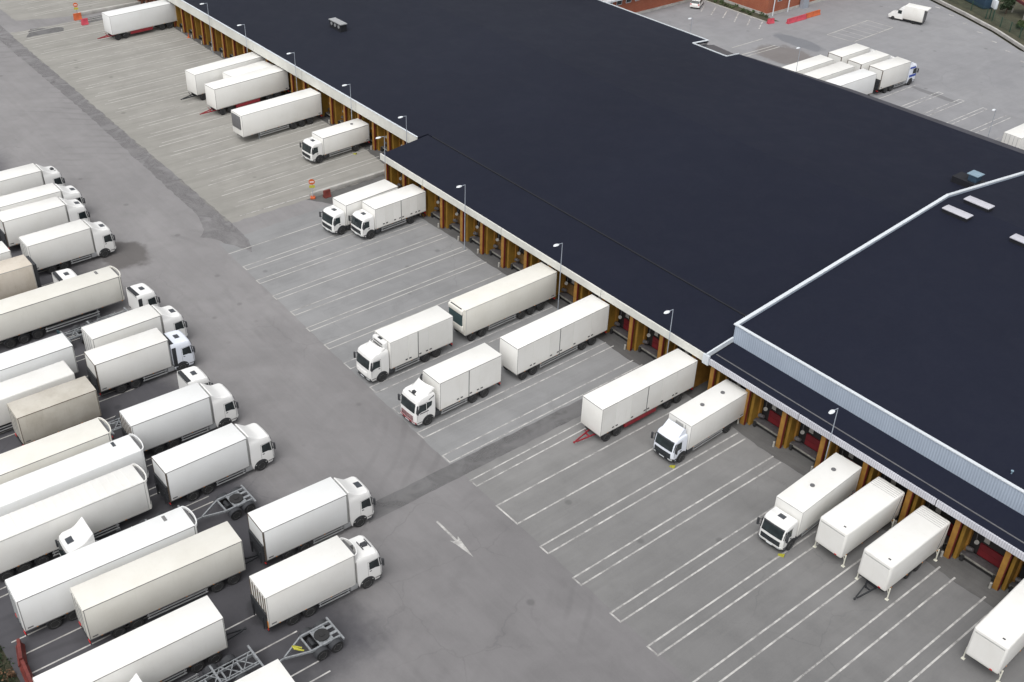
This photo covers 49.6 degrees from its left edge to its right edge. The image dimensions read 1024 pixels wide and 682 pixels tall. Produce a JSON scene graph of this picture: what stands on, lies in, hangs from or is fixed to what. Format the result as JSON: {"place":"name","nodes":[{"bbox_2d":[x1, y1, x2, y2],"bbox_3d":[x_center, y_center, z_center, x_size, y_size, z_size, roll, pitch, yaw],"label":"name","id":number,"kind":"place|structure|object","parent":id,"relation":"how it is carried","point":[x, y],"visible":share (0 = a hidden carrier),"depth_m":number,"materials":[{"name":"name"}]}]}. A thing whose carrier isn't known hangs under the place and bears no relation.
{"place":"outdoors","nodes":[
{"label":"outdoors","id":0,"kind":"place"},
{"bbox_2d":[0,0,137,20],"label":"bay paving","id":1,"kind":"structure","parent":0,"point":[16,10],"depth_m":192.14,"materials":[{"name":"concrete"}]},
{"bbox_2d":[10,18,384,222],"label":"pale bay paving","id":2,"kind":"structure","parent":0,"point":[216,200],"depth_m":153.35,"materials":[{"name":"concrete"}]},
{"bbox_2d":[27,27,63,36],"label":"worn strip","id":3,"kind":"object","parent":2,"relation":"on","point":[41,31],"visible":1,"depth_m":182.26,"materials":[{"name":"concrete"}]},
{"bbox_2d":[97,0,176,39],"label":"box trailer","id":4,"kind":"object","parent":2,"relation":"on","point":[161,14],"visible":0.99,"depth_m":180.96,"materials":[{"name":"white metal"}]},
{"bbox_2d":[181,51,265,99],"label":"box trailer","id":5,"kind":"object","parent":2,"relation":"on","point":[198,78],"visible":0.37,"depth_m":160.42,"materials":[{"name":"white metal"}]},
{"bbox_2d":[200,65,288,114],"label":"box trailer","id":6,"kind":"object","parent":2,"relation":"on","point":[254,86],"visible":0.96,"depth_m":157.69,"materials":[{"name":"white metal"}]},
{"bbox_2d":[222,61,272,78],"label":"box trailer","id":7,"kind":"object","parent":2,"relation":"on","point":[246,69],"visible":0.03,"depth_m":161.29,"materials":[{"name":"white metal"}]},
{"bbox_2d":[231,88,321,138],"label":"box trailer","id":8,"kind":"object","parent":2,"relation":"on","point":[292,110],"visible":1,"depth_m":150.80,"materials":[{"name":"white metal"}]},
{"bbox_2d":[299,118,369,162],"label":"box truck","id":9,"kind":"object","parent":2,"relation":"on","point":[319,146],"visible":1,"depth_m":145.38,"materials":[{"name":"white metal"}]},
{"bbox_2d":[311,170,384,195],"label":"wall","id":10,"kind":"structure","parent":2,"relation":"on","point":[352,181],"depth_m":139.83,"materials":[{"name":"concrete"}]},
{"bbox_2d":[170,22,383,163],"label":"dock apron","id":11,"kind":"object","parent":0,"point":[375,153],"visible":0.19,"depth_m":157.13,"materials":[{"name":"grey concrete"}]},
{"bbox_2d":[0,9,688,681],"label":"yard asphalt","id":12,"kind":"structure","parent":0,"point":[508,599],"depth_m":94.25,"materials":[{"name":"grey asphalt"}]},
{"bbox_2d":[0,241,11,260],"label":"box trailer","id":13,"kind":"object","parent":12,"relation":"on","point":[5,253],"visible":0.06,"depth_m":116.00,"materials":[{"name":"white metal"}]},
{"bbox_2d":[0,255,41,299],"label":"box trailer","id":14,"kind":"object","parent":12,"relation":"on","point":[19,274],"visible":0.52,"depth_m":113.80,"materials":[{"name":"beige metal"}]},
{"bbox_2d":[16,638,27,666],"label":"red barrier","id":15,"kind":"object","parent":12,"relation":"on","point":[20,650],"visible":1,"depth_m":77.73,"materials":[{"name":"plastic"}]},
{"bbox_2d":[20,659,33,681],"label":"red barrier","id":16,"kind":"object","parent":12,"relation":"on","point":[27,674],"visible":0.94,"depth_m":76.34,"materials":[{"name":"plastic"}]},
{"bbox_2d":[0,163,64,195],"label":"box truck","id":17,"kind":"object","parent":12,"relation":"on","point":[22,178],"visible":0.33,"depth_m":131.21,"materials":[{"name":"white metal"}]},
{"bbox_2d":[0,361,74,431],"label":"box trailer","id":18,"kind":"object","parent":12,"relation":"on","point":[36,381],"visible":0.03,"depth_m":98.05,"materials":[{"name":"white metal"}]},
{"bbox_2d":[0,333,78,381],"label":"box trailer","id":19,"kind":"object","parent":12,"relation":"on","point":[27,358],"visible":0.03,"depth_m":101.27,"materials":[{"name":"white metal"}]},
{"bbox_2d":[0,183,85,210],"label":"box truck","id":20,"kind":"object","parent":12,"relation":"on","point":[29,196],"visible":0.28,"depth_m":126.77,"materials":[{"name":"white metal"}]},
{"bbox_2d":[0,196,89,249],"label":"box truck","id":21,"kind":"object","parent":12,"relation":"on","point":[16,223],"visible":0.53,"depth_m":123.69,"materials":[{"name":"white metal"}]},
{"bbox_2d":[7,376,101,445],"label":"box trailer","id":22,"kind":"object","parent":12,"relation":"on","point":[51,411],"visible":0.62,"depth_m":96.04,"materials":[{"name":"beige metal"}]},
{"bbox_2d":[0,417,112,484],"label":"box trailer","id":23,"kind":"object","parent":12,"relation":"on","point":[20,461],"visible":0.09,"depth_m":90.47,"materials":[{"name":"white metal"}]},
{"bbox_2d":[0,266,124,348],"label":"box trailer","id":24,"kind":"object","parent":12,"relation":"on","point":[34,311],"visible":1,"depth_m":109.91,"materials":[{"name":"white metal"}]},
{"bbox_2d":[52,268,77,282],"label":"chassis truck","id":25,"kind":"object","parent":12,"relation":"on","point":[61,275],"visible":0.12,"depth_m":114.04,"materials":[{"name":"white paint"}]},
{"bbox_2d":[19,219,115,273],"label":"box truck","id":26,"kind":"object","parent":12,"relation":"on","point":[49,249],"visible":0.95,"depth_m":120.00,"materials":[{"name":"white metal"}]},
{"bbox_2d":[0,434,148,516],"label":"box trailer","id":27,"kind":"object","parent":12,"relation":"on","point":[64,475],"visible":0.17,"depth_m":88.22,"materials":[{"name":"white metal"}]},
{"bbox_2d":[0,463,151,581],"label":"box trailer","id":28,"kind":"object","parent":12,"relation":"on","point":[33,532],"visible":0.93,"depth_m":85.03,"materials":[{"name":"white metal"}]},
{"bbox_2d":[5,506,197,635],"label":"box trailer","id":29,"kind":"object","parent":12,"relation":"on","point":[39,595],"visible":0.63,"depth_m":80.05,"materials":[{"name":"white metal"}]},
{"bbox_2d":[56,283,160,344],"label":"chassis truck","id":30,"kind":"object","parent":12,"relation":"on","point":[140,295],"visible":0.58,"depth_m":111.84,"materials":[{"name":"white paint"}]},
{"bbox_2d":[78,1,140,15],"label":"wall","id":31,"kind":"structure","parent":12,"relation":"on","point":[103,9],"depth_m":191.62,"materials":[{"name":"concrete"}]},
{"bbox_2d":[55,505,179,556],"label":"chassis truck","id":32,"kind":"object","parent":12,"relation":"on","point":[78,535],"visible":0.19,"depth_m":83.08,"materials":[{"name":"white paint"}]},
{"bbox_2d":[0,25,251,251],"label":"patched strip","id":33,"kind":"object","parent":12,"relation":"on","point":[237,237],"visible":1,"depth_m":143.82,"materials":[{"name":"grey asphalt"}]},
{"bbox_2d":[81,304,187,350],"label":"box truck","id":34,"kind":"object","parent":12,"relation":"on","point":[162,320],"visible":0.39,"depth_m":106.11,"materials":[{"name":"white metal"}]},
{"bbox_2d":[33,595,246,681],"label":"box trailer","id":35,"kind":"object","parent":12,"relation":"on","point":[193,635],"visible":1,"depth_m":74.81,"materials":[{"name":"white metal"}]},
{"bbox_2d":[84,328,195,395],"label":"box truck","id":36,"kind":"object","parent":12,"relation":"on","point":[118,365],"visible":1,"depth_m":102.92,"materials":[{"name":"white metal"}]},
{"bbox_2d":[104,366,212,438],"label":"chassis truck","id":37,"kind":"object","parent":12,"relation":"on","point":[189,375],"visible":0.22,"depth_m":100.42,"materials":[{"name":"white paint"}]},
{"bbox_2d":[70,521,258,644],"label":"box trailer","id":38,"kind":"object","parent":12,"relation":"on","point":[113,602],"visible":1,"depth_m":80.12,"materials":[{"name":"beige metal"}]},
{"bbox_2d":[119,382,238,454],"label":"box truck","id":39,"kind":"object","parent":12,"relation":"on","point":[169,419],"visible":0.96,"depth_m":96.13,"materials":[{"name":"white metal"}]},
{"bbox_2d":[129,645,263,681],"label":"chassis truck","id":40,"kind":"object","parent":12,"relation":"on","point":[227,662],"visible":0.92,"depth_m":76.56,"materials":[{"name":"white paint"}]},
{"bbox_2d":[151,423,275,505],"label":"box truck","id":41,"kind":"object","parent":12,"relation":"on","point":[190,468],"visible":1,"depth_m":91.41,"materials":[{"name":"white metal"}]},
{"bbox_2d":[196,485,255,520],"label":"trailer dolly","id":42,"kind":"object","parent":12,"relation":"on","point":[235,498],"visible":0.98,"depth_m":90.26,"materials":[{"name":"metal"}]},
{"bbox_2d":[235,659,294,681],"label":"box trailer","id":43,"kind":"object","parent":12,"relation":"on","point":[275,671],"visible":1,"depth_m":72.47,"materials":[{"name":"white metal"}]},
{"bbox_2d":[247,477,375,564],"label":"box truck","id":44,"kind":"object","parent":12,"relation":"on","point":[300,520],"visible":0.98,"depth_m":86.24,"materials":[{"name":"white metal"}]},
{"bbox_2d":[279,617,344,661],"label":"trailer dolly","id":45,"kind":"object","parent":12,"relation":"on","point":[320,634],"visible":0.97,"depth_m":78.94,"materials":[{"name":"metal"}]},
{"bbox_2d":[249,535,383,631],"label":"box truck","id":46,"kind":"object","parent":12,"relation":"on","point":[291,588],"visible":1,"depth_m":80.88,"materials":[{"name":"white metal"}]},
{"bbox_2d":[307,175,384,203],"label":"ramp patch","id":47,"kind":"object","parent":12,"relation":"on","point":[329,200],"visible":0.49,"depth_m":138.77,"materials":[{"name":"grey asphalt"}]},
{"bbox_2d":[436,521,471,555],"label":"road arrow","id":48,"kind":"object","parent":12,"relation":"on","point":[459,543],"visible":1,"depth_m":88.81,"materials":[{"name":"paint"}]},
{"bbox_2d":[368,398,582,522],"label":"asphalt patch","id":49,"kind":"object","parent":12,"relation":"on","point":[391,502],"visible":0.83,"depth_m":96.94,"materials":[{"name":"grey asphalt"}]},
{"bbox_2d":[0,0,1010,681],"bbox_3d":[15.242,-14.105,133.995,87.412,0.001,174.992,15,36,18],"label":"parking markings","id":50,"kind":"object","parent":12,"relation":"on","point":[668,520],"visible":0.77,"depth_m":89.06,"materials":[{"name":"paint"}]},
{"bbox_2d":[138,0,1023,591],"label":"warehouse","id":51,"kind":"structure","parent":12,"relation":"on","point":[800,256],"depth_m":124.39,"materials":[{"name":"metal"}]},
{"bbox_2d":[321,92,329,115],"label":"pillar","id":52,"kind":"structure","parent":51,"relation":"in","point":[324,97],"depth_m":156.67,"materials":[{"name":"orange paint"}]},
{"bbox_2d":[328,17,346,32],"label":"roof fan unit","id":53,"kind":"object","parent":51,"relation":"on","point":[337,24],"visible":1,"depth_m":167.35,"materials":[{"name":"metal"}]},
{"bbox_2d":[334,99,343,123],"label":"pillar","id":54,"kind":"structure","parent":51,"relation":"in","point":[338,106],"depth_m":154.47,"materials":[{"name":"orange paint"}]},
{"bbox_2d":[377,125,386,149],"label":"dock door","id":55,"kind":"structure","parent":51,"relation":"in","point":[381,132],"depth_m":147.86,"materials":[{"name":"orange paint"}]},
{"bbox_2d":[390,166,401,186],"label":"dock door","id":56,"kind":"structure","parent":51,"relation":"in","point":[395,175],"depth_m":137.76,"materials":[{"name":"orange paint"}]},
{"bbox_2d":[427,189,439,216],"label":"dock door","id":57,"kind":"structure","parent":51,"relation":"in","point":[433,200],"depth_m":133.06,"materials":[{"name":"orange paint"}]},
{"bbox_2d":[446,201,459,228],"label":"dock door","id":58,"kind":"structure","parent":51,"relation":"in","point":[452,212],"depth_m":130.79,"materials":[{"name":"orange paint"}]},
{"bbox_2d":[466,213,479,241],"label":"dock door","id":59,"kind":"structure","parent":51,"relation":"in","point":[472,225],"depth_m":128.34,"materials":[{"name":"orange paint"}]},
{"bbox_2d":[486,226,501,254],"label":"dock door","id":60,"kind":"structure","parent":51,"relation":"in","point":[493,239],"depth_m":126.04,"materials":[{"name":"orange paint"}]},
{"bbox_2d":[507,240,523,267],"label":"dock door","id":61,"kind":"structure","parent":51,"relation":"in","point":[515,253],"depth_m":123.67,"materials":[{"name":"orange paint"}]},
{"bbox_2d":[554,269,574,297],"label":"dock door","id":62,"kind":"structure","parent":51,"relation":"in","point":[566,283],"depth_m":118.73,"materials":[{"name":"orange paint"}]},
{"bbox_2d":[606,302,629,332],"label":"dock door","id":63,"kind":"structure","parent":51,"relation":"in","point":[617,317],"depth_m":113.59,"materials":[{"name":"orange paint"}]},
{"bbox_2d":[633,320,659,350],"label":"dock door","id":64,"kind":"structure","parent":51,"relation":"in","point":[644,334],"depth_m":111.02,"materials":[{"name":"orange paint"}]},
{"bbox_2d":[747,392,782,426],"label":"dock door","id":65,"kind":"structure","parent":51,"relation":"in","point":[761,408],"depth_m":101.58,"materials":[{"name":"orange paint"}]},
{"bbox_2d":[783,416,821,451],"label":"dock door","id":66,"kind":"structure","parent":51,"relation":"in","point":[796,430],"depth_m":98.93,"materials":[{"name":"orange paint"}]},
{"bbox_2d":[824,441,863,466],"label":"dock door","id":67,"kind":"structure","parent":51,"relation":"in","point":[833,448],"depth_m":95.98,"materials":[{"name":"orange paint"}]},
{"bbox_2d":[866,466,907,506],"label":"dock door","id":68,"kind":"structure","parent":51,"relation":"in","point":[874,473],"depth_m":93.08,"materials":[{"name":"orange paint"}]},
{"bbox_2d":[909,494,955,536],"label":"dock door","id":69,"kind":"structure","parent":51,"relation":"in","point":[918,501],"depth_m":90.34,"materials":[{"name":"orange paint"}]},
{"bbox_2d":[942,205,973,221],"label":"skylight","id":70,"kind":"object","parent":51,"relation":"on","point":[957,213],"visible":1,"depth_m":116.31},
{"bbox_2d":[951,170,985,187],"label":"roof duct","id":71,"kind":"object","parent":51,"relation":"on","point":[970,178],"visible":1,"depth_m":129.50,"materials":[{"name":"blue metal"}]},
{"bbox_2d":[963,196,994,212],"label":"skylight","id":72,"kind":"object","parent":51,"relation":"on","point":[978,204],"visible":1,"depth_m":117.77},
{"bbox_2d":[952,524,1005,567],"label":"dock door","id":73,"kind":"structure","parent":51,"relation":"in","point":[971,540],"depth_m":88.04,"materials":[{"name":"orange paint"}]},
{"bbox_2d":[1001,556,1023,590],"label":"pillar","id":74,"kind":"structure","parent":51,"relation":"in","point":[1015,573],"depth_m":85.79,"materials":[{"name":"orange paint"}]},
{"bbox_2d":[602,0,691,13],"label":"brick building","id":75,"kind":"structure","parent":12,"relation":"on","point":[640,6],"depth_m":199.78,"materials":[{"name":"brick"}]},
{"bbox_2d":[220,204,640,463],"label":"grey bay paving","id":76,"kind":"structure","parent":0,"point":[452,437],"depth_m":117.53,"materials":[{"name":"grey asphalt"}]},
{"bbox_2d":[319,179,397,234],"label":"box truck","id":77,"kind":"object","parent":76,"relation":"on","point":[335,220],"visible":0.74,"depth_m":129.14,"materials":[{"name":"white metal"}]},
{"bbox_2d":[348,184,425,238],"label":"box truck","id":78,"kind":"object","parent":76,"relation":"on","point":[371,217],"visible":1,"depth_m":129.19,"materials":[{"name":"white metal"}]},
{"bbox_2d":[353,305,452,382],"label":"box truck","id":79,"kind":"object","parent":76,"relation":"on","point":[383,353],"visible":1,"depth_m":106.35,"materials":[{"name":"white metal"}]},
{"bbox_2d":[398,343,501,425],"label":"box truck","id":80,"kind":"object","parent":76,"relation":"on","point":[470,374],"visible":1,"depth_m":101.20,"materials":[{"name":"white metal"}]},
{"bbox_2d":[448,262,556,340],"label":"box trailer","id":81,"kind":"object","parent":76,"relation":"on","point":[518,294],"visible":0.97,"depth_m":113.22,"materials":[{"name":"white metal"}]},
{"bbox_2d":[500,294,609,379],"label":"box trailer","id":82,"kind":"object","parent":76,"relation":"on","point":[579,324],"visible":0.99,"depth_m":108.01,"materials":[{"name":"white metal"}]},
{"bbox_2d":[0,0,1023,681],"bbox_3d":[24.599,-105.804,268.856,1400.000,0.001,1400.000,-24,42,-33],"label":"ground","id":83,"kind":"structure","parent":0,"point":[6,664],"depth_m":191.51,"materials":[{"name":"grey asphalt"}]},
{"bbox_2d":[417,213,1009,607],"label":"dock apron","id":84,"kind":"object","parent":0,"point":[970,578],"visible":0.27,"depth_m":99.61,"materials":[{"name":"grey concrete"}]},
{"bbox_2d":[465,392,1023,681],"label":"dark bay paving","id":85,"kind":"structure","parent":0,"point":[804,646],"depth_m":87.20,"materials":[{"name":"grey asphalt"}]},
{"bbox_2d":[573,348,697,442],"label":"box trailer","id":86,"kind":"object","parent":85,"relation":"on","point":[639,393],"visible":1,"depth_m":100.58,"materials":[{"name":"white metal"}]},
{"bbox_2d":[651,379,747,462],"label":"box truck","id":87,"kind":"object","parent":85,"relation":"on","point":[683,430],"visible":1,"depth_m":98.06,"materials":[{"name":"white metal"}]},
{"bbox_2d":[756,453,861,551],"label":"box truck","id":88,"kind":"object","parent":85,"relation":"on","point":[806,502],"visible":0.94,"depth_m":89.58,"materials":[{"name":"white metal"}]},
{"bbox_2d":[813,477,904,567],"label":"swap body","id":89,"kind":"object","parent":85,"relation":"on","point":[856,519],"visible":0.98,"depth_m":88.03,"materials":[{"name":"white metal"}]},
{"bbox_2d":[853,563,921,599],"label":"bogie trailer","id":90,"kind":"object","parent":85,"relation":"on","point":[876,587],"visible":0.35,"depth_m":85.37,"materials":[{"name":"black metal"}]},
{"bbox_2d":[855,505,949,600],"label":"swap body","id":91,"kind":"object","parent":85,"relation":"on","point":[892,556],"visible":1,"depth_m":85.28,"materials":[{"name":"white metal"}]},
{"bbox_2d":[961,579,1023,681],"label":"swap body","id":92,"kind":"object","parent":85,"relation":"on","point":[996,644],"visible":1,"depth_m":78.44,"materials":[{"name":"white metal"}]},
{"bbox_2d":[723,0,822,15],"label":"brick building","id":93,"kind":"structure","parent":0,"point":[765,7],"depth_m":202.87,"materials":[{"name":"brick"}]},
{"bbox_2d":[640,0,1023,141],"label":"back yard asphalt","id":94,"kind":"structure","parent":0,"point":[954,57],"depth_m":189.96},
{"bbox_2d":[707,0,776,20],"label":"planting strip","id":95,"kind":"object","parent":94,"relation":"on","point":[753,14],"visible":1,"depth_m":203.06,"materials":[{"name":"plant"}]},
{"bbox_2d":[782,55,833,73],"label":"box trailer","id":96,"kind":"object","parent":94,"relation":"on","point":[811,64],"visible":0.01,"depth_m":170.11,"materials":[{"name":"white metal"}]},
{"bbox_2d":[804,62,854,80],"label":"box trailer","id":97,"kind":"object","parent":94,"relation":"on","point":[831,71],"depth_m":167.97,"materials":[{"name":"white metal"}]},
{"bbox_2d":[826,68,876,95],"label":"box trailer","id":98,"kind":"object","parent":94,"relation":"on","point":[862,80],"visible":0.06,"depth_m":166.37,"materials":[{"name":"white metal"}]},
{"bbox_2d":[828,43,874,63],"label":"box truck","id":99,"kind":"object","parent":94,"relation":"on","point":[844,54],"visible":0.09,"depth_m":175.11,"materials":[{"name":"white metal"}]},
{"bbox_2d":[847,50,893,71],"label":"box trailer","id":100,"kind":"object","parent":94,"relation":"on","point":[866,61],"visible":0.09,"depth_m":172.72,"materials":[{"name":"white metal"}]},
{"bbox_2d":[868,57,918,92],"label":"box truck","id":101,"kind":"object","parent":94,"relation":"on","point":[891,72],"visible":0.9,"depth_m":171.54,"materials":[{"name":"white metal"}]},
{"bbox_2d":[888,3,930,23],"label":"delivery van","id":102,"kind":"object","parent":94,"relation":"on","point":[913,13],"visible":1,"depth_m":199.80,"materials":[{"name":"white paint"}]},
{"bbox_2d":[934,0,1023,50],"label":"kerb wall","id":103,"kind":"structure","parent":94,"relation":"on","point":[997,31],"depth_m":201.09,"materials":[{"name":"concrete"}]},
{"bbox_2d":[1001,123,1023,149],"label":"box trailer","id":104,"kind":"object","parent":94,"relation":"on","point":[1014,137],"visible":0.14,"depth_m":150.46,"materials":[{"name":"white metal"}]},
{"bbox_2d":[942,0,1023,44],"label":"gravel bank","id":105,"kind":"structure","parent":0,"point":[1016,15],"depth_m":206.32,"materials":[{"name":"gravel"}]},
{"bbox_2d":[950,0,1023,39],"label":"wire fence","id":106,"kind":"object","parent":105,"relation":"on","point":[1011,26],"visible":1,"depth_m":200.44,"materials":[{"name":"green metal"}]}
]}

